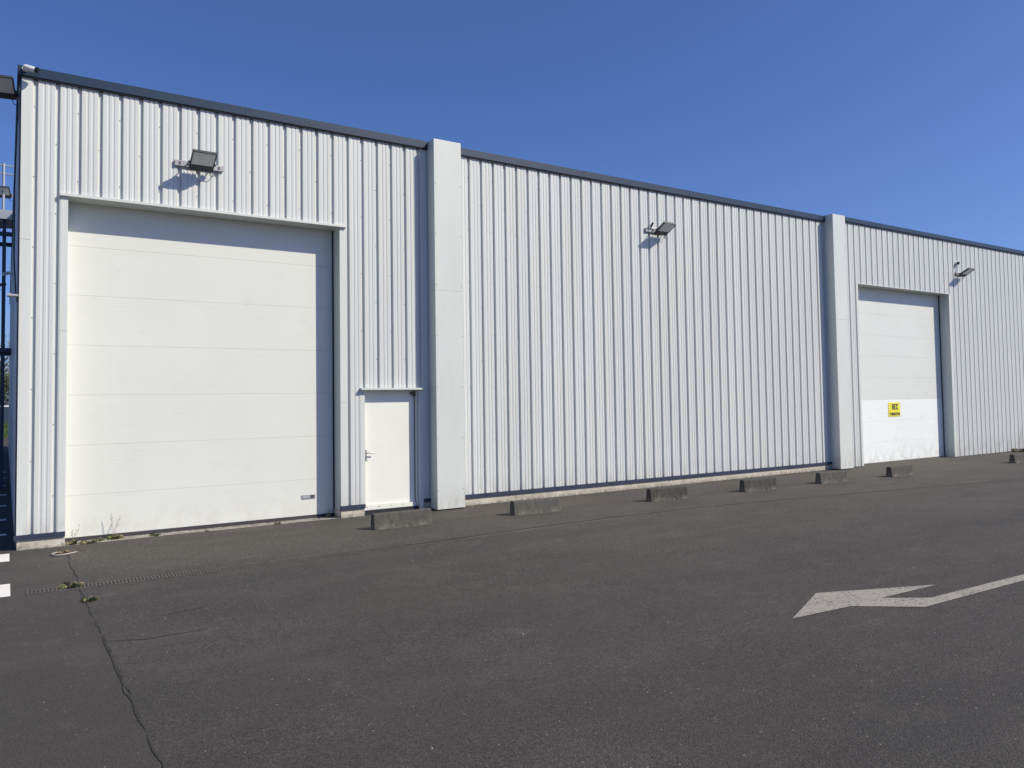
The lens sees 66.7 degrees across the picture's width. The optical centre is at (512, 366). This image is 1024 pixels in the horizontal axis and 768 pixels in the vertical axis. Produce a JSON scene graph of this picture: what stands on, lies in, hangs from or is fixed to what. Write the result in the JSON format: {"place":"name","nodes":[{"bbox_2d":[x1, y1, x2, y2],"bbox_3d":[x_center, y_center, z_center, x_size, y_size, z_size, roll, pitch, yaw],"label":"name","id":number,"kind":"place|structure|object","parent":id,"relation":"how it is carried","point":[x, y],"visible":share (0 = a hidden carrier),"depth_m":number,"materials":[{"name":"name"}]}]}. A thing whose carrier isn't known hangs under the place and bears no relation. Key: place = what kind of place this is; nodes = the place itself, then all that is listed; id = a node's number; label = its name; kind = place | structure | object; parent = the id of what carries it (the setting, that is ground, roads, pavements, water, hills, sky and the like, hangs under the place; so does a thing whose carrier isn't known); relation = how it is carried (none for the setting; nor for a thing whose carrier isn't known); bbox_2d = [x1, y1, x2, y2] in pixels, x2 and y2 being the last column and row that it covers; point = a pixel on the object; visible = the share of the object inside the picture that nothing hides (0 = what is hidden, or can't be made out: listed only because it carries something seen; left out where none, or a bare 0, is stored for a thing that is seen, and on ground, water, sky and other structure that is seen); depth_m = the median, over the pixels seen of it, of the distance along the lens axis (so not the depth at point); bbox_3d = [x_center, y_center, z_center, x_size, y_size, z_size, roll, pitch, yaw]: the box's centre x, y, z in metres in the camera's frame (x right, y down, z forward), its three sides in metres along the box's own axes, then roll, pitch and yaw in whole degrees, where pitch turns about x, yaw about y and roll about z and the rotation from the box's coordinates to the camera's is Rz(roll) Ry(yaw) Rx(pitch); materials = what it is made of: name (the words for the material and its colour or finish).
{"place":"outdoors","nodes":[
{"label":"outdoors","id":0,"kind":"place"},
{"bbox_2d":[0,365,8,404],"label":"tree","id":1,"kind":"object","parent":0,"point":[6,381],"visible":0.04,"depth_m":53.34,"materials":[{"name":"green plant"}]},
{"bbox_2d":[0,334,9,388],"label":"tree","id":2,"kind":"object","parent":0,"point":[6,358],"visible":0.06,"depth_m":58.73,"materials":[{"name":"green plant"}]},
{"bbox_2d":[4,405,8,423],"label":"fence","id":3,"kind":"object","parent":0,"point":[6,412],"depth_m":52.20,"materials":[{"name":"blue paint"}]},
{"bbox_2d":[4,420,8,436],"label":"hedge","id":4,"kind":"object","parent":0,"point":[6,426],"visible":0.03,"depth_m":50.16,"materials":[{"name":"green plant"}]},
{"bbox_2d":[0,438,1023,767],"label":"asphalt yard","id":5,"kind":"structure","parent":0,"point":[642,642],"depth_m":6.22,"materials":[{"name":"grey asphalt"}]},
{"bbox_2d":[0,584,9,596],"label":"painted line","id":6,"kind":"object","parent":5,"relation":"on","point":[4,590],"visible":1,"depth_m":8.08,"materials":[{"name":"white paint"}]},
{"bbox_2d":[0,554,9,561],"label":"painted line","id":7,"kind":"object","parent":5,"relation":"on","point":[4,557],"visible":1,"depth_m":9.86,"materials":[{"name":"white paint"}]},
{"bbox_2d":[0,163,13,488],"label":"stair tower","id":8,"kind":"structure","parent":5,"relation":"on","point":[6,219],"depth_m":18.52,"materials":[{"name":"metal"}]},
{"bbox_2d":[0,186,12,201],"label":"floodlight","id":9,"kind":"object","parent":8,"relation":"attached to","point":[8,194],"visible":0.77,"depth_m":18.64,"materials":[{"name":"metal"}]},
{"bbox_2d":[51,551,76,555],"bbox_3d":[-5.797,2.406,10.015,0.279,0.017,0.226,-1,-2,-2],"label":"plastic strip","id":10,"kind":"object","parent":5,"relation":"on","point":[52,554],"visible":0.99,"depth_m":9.98,"materials":[{"name":"white plastic"}]},
{"bbox_2d":[58,540,70,553],"bbox_3d":[-5.812,2.331,10.088,0.190,0.183,0.174,-3,-3,45],"label":"weed","id":11,"kind":"object","parent":5,"relation":"on","point":[64,552],"visible":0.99,"depth_m":10.09,"materials":[{"name":"plant"}]},
{"bbox_2d":[80,596,98,601],"bbox_3d":[-4.136,2.269,7.612,0.172,0.045,0.169,1,-3,-33],"label":"weed","id":12,"kind":"object","parent":5,"relation":"on","point":[85,599],"visible":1,"depth_m":7.59,"materials":[{"name":"green plant"}]},
{"bbox_2d":[79,588,164,767],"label":"asphalt crack","id":13,"kind":"object","parent":5,"relation":"on","point":[137,714],"visible":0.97,"depth_m":4.98,"materials":[{"name":"black asphalt"}]},
{"bbox_2d":[112,629,201,640],"bbox_3d":[-2.915,2.218,6.405,0.752,0.001,0.099,0,-3,-24],"label":"asphalt crack","id":14,"kind":"object","parent":5,"relation":"on","point":[150,638],"visible":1,"depth_m":6.34,"materials":[{"name":"black asphalt"}]},
{"bbox_2d":[65,516,337,545],"bbox_3d":[-4.545,2.474,11.833,3.944,0.001,0.340,1,-3,-33],"label":"concrete apron","id":15,"kind":"object","parent":5,"relation":"on","point":[217,528],"visible":0.67,"depth_m":11.90,"materials":[{"name":"grey concrete"}]},
{"bbox_2d":[67,525,79,544],"bbox_3d":[-6.074,2.320,10.755,0.163,0.271,0.189,1,-3,-33],"label":"weed","id":16,"kind":"object","parent":15,"relation":"on","point":[74,542],"visible":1,"depth_m":10.72,"materials":[{"name":"green plant"}]},
{"bbox_2d":[79,539,97,544],"bbox_3d":[-5.911,2.436,10.840,0.259,0.040,0.279,-2,-3,27],"label":"weed","id":17,"kind":"object","parent":15,"relation":"on","point":[89,542],"visible":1,"depth_m":10.80,"materials":[{"name":"green plant"}]},
{"bbox_2d":[104,515,123,539],"bbox_3d":[-5.699,2.279,11.166,0.250,0.376,0.250,-2,-3,25],"label":"weed","id":18,"kind":"object","parent":15,"relation":"on","point":[110,537],"visible":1,"depth_m":11.13,"materials":[{"name":"green plant"}]},
{"bbox_2d":[26,543,416,594],"bbox_3d":[-3.126,2.338,9.156,4.408,0.006,0.228,1,-3,-33],"label":"drain channel","id":19,"kind":"object","parent":5,"relation":"on","point":[54,589],"visible":0.99,"depth_m":8.94,"materials":[{"name":"galvanised steel"},{"name":"concrete"}]},
{"bbox_2d":[58,581,84,588],"bbox_3d":[-4.655,2.296,8.200,0.232,0.056,0.226,-2,-3,19],"label":"weed","id":20,"kind":"object","parent":19,"relation":"on","point":[67,585],"visible":1,"depth_m":8.19,"materials":[{"name":"green plant"}]},
{"bbox_2d":[371,508,431,529],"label":"parking block","id":21,"kind":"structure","parent":5,"relation":"on","point":[397,519],"depth_m":11.81,"materials":[{"name":"concrete"}]},
{"bbox_2d":[26,466,859,550],"bbox_3d":[1.353,2.536,15.484,18.719,0.006,0.611,1,-3,-33],"label":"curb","id":22,"kind":"object","parent":5,"relation":"on","point":[478,504],"visible":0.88,"depth_m":14.33,"materials":[{"name":"grey concrete"}]},
{"bbox_2d":[1,474,1019,766],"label":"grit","id":23,"kind":"object","parent":5,"relation":"on","point":[405,642],"visible":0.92,"depth_m":6.92,"materials":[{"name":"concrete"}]},
{"bbox_2d":[8,65,1023,550],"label":"warehouse","id":24,"kind":"structure","parent":5,"relation":"on","point":[284,317],"depth_m":13.66,"materials":[{"name":"white metal"}]},
{"bbox_2d":[2,271,12,275],"bbox_3d":[-11.669,-2.152,17.971,0.080,0.122,0.240,-2,-3,23],"label":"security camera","id":25,"kind":"object","parent":24,"relation":"attached to","point":[6,273],"visible":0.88,"depth_m":17.92,"materials":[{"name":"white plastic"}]},
{"bbox_2d":[0,74,19,105],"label":"floodlight","id":26,"kind":"object","parent":24,"relation":"attached to","point":[7,89],"visible":0.8,"depth_m":10.62,"materials":[{"name":"metal"}]},
{"bbox_2d":[7,293,18,301],"bbox_3d":[-6.714,-0.931,10.456,0.135,0.118,0.060,1,-3,-33],"label":"security camera","id":27,"kind":"object","parent":24,"relation":"attached to","point":[12,295],"depth_m":10.45,"materials":[{"name":"white plastic"}]},
{"bbox_2d":[13,106,18,292],"bbox_3d":[-7.005,-2.426,10.989,0.151,2.805,0.044,-3,-3,41],"label":"hanging cable","id":28,"kind":"object","parent":24,"relation":"hanging from","point":[14,202],"visible":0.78,"depth_m":11.01,"materials":[{"name":"black plastic"}]},
{"bbox_2d":[22,64,38,73],"bbox_3d":[-6.545,-4.038,10.559,0.220,0.108,0.136,0,-3,-20],"label":"security camera","id":29,"kind":"object","parent":24,"relation":"attached to","point":[25,67],"visible":1,"depth_m":10.52,"materials":[{"name":"white plastic"}]},
{"bbox_2d":[175,149,223,176],"bbox_3d":[-4.644,-3.044,11.640,0.700,0.288,0.409,1,-3,-33],"label":"floodlight","id":30,"kind":"object","parent":24,"relation":"attached to","point":[200,160],"visible":1,"depth_m":11.62,"materials":[{"name":"metal"}]},
{"bbox_2d":[65,202,334,541],"bbox_3d":[-4.682,0.026,12.092,4.184,4.913,0.072,1,-3,-33],"label":"sectional door","id":31,"kind":"structure","parent":24,"relation":"in","point":[200,386],"depth_m":11.94,"materials":[{"name":"white metal"}]},
{"bbox_2d":[365,390,418,514],"bbox_3d":[-2.150,1.445,13.477,1.039,2.128,0.270,1,-3,-33],"label":"personnel door","id":32,"kind":"structure","parent":24,"relation":"in","point":[391,416],"depth_m":13.43,"materials":[{"name":"metal"}]},
{"bbox_2d":[645,221,675,238],"bbox_3d":[3.220,-2.949,16.758,0.585,0.288,0.409,1,-3,-33],"label":"floodlight","id":33,"kind":"object","parent":24,"relation":"attached to","point":[664,228],"visible":1,"depth_m":16.77,"materials":[{"name":"metal"}]},
{"bbox_2d":[858,287,944,463],"bbox_3d":[11.091,0.212,22.358,4.844,4.943,0.072,1,-3,-33],"label":"sectional door","id":34,"kind":"structure","parent":24,"relation":"in","point":[900,336],"depth_m":22.42,"materials":[{"name":"white metal"}]},
{"bbox_2d":[888,402,899,416],"bbox_3d":[10.885,1.215,22.146,0.590,0.400,0.012,1,-3,-33],"label":"sign","id":35,"kind":"object","parent":34,"relation":"attached to","point":[893,409],"visible":1,"depth_m":22.13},
{"bbox_2d":[955,268,974,278],"bbox_3d":[13.781,-2.834,23.633,0.420,0.288,0.409,1,-3,-33],"label":"floodlight","id":36,"kind":"object","parent":24,"relation":"attached to","point":[965,272],"visible":1,"depth_m":23.59,"materials":[{"name":"metal"}]},
{"bbox_2d":[510,497,560,515],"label":"parking block","id":37,"kind":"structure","parent":5,"relation":"on","point":[534,506],"depth_m":13.01,"materials":[{"name":"concrete"}]},
{"bbox_2d":[422,507,706,544],"bbox_3d":[1.090,2.394,11.934,5.702,0.001,0.121,1,-3,-34],"label":"asphalt joint","id":38,"kind":"object","parent":5,"relation":"on","point":[572,523],"visible":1,"depth_m":11.93,"materials":[{"name":"black asphalt"}]},
{"bbox_2d":[646,486,687,501],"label":"parking block","id":39,"kind":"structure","parent":5,"relation":"on","point":[666,493],"depth_m":14.42,"materials":[{"name":"concrete"}]},
{"bbox_2d":[739,477,776,491],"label":"parking block","id":40,"kind":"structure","parent":5,"relation":"on","point":[752,485],"depth_m":15.67,"materials":[{"name":"concrete"}]},
{"bbox_2d":[815,470,847,483],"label":"parking block","id":41,"kind":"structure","parent":5,"relation":"on","point":[830,477],"depth_m":16.90,"materials":[{"name":"concrete"}]},
{"bbox_2d":[886,465,913,476],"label":"parking block","id":42,"kind":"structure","parent":5,"relation":"on","point":[898,471],"depth_m":18.04,"materials":[{"name":"concrete"}]},
{"bbox_2d":[793,574,1023,617],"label":"painted arrow","id":43,"kind":"object","parent":5,"relation":"on","point":[821,602],"visible":1,"depth_m":7.24,"materials":[{"name":"paint"}]},
{"bbox_2d":[1009,453,1023,462],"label":"parking block","id":44,"kind":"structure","parent":5,"relation":"on","point":[1016,458],"depth_m":20.99,"materials":[{"name":"concrete"}]},
{"bbox_2d":[1011,430,1023,451],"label":"weed","id":45,"kind":"object","parent":5,"relation":"on","point":[1017,450],"visible":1,"depth_m":24.88,"materials":[{"name":"green plant"}]},
{"bbox_2d":[0,0,1023,404],"label":"sky","id":46,"kind":"structure","parent":0,"point":[909,114],"materials":[{"name":"blue"}]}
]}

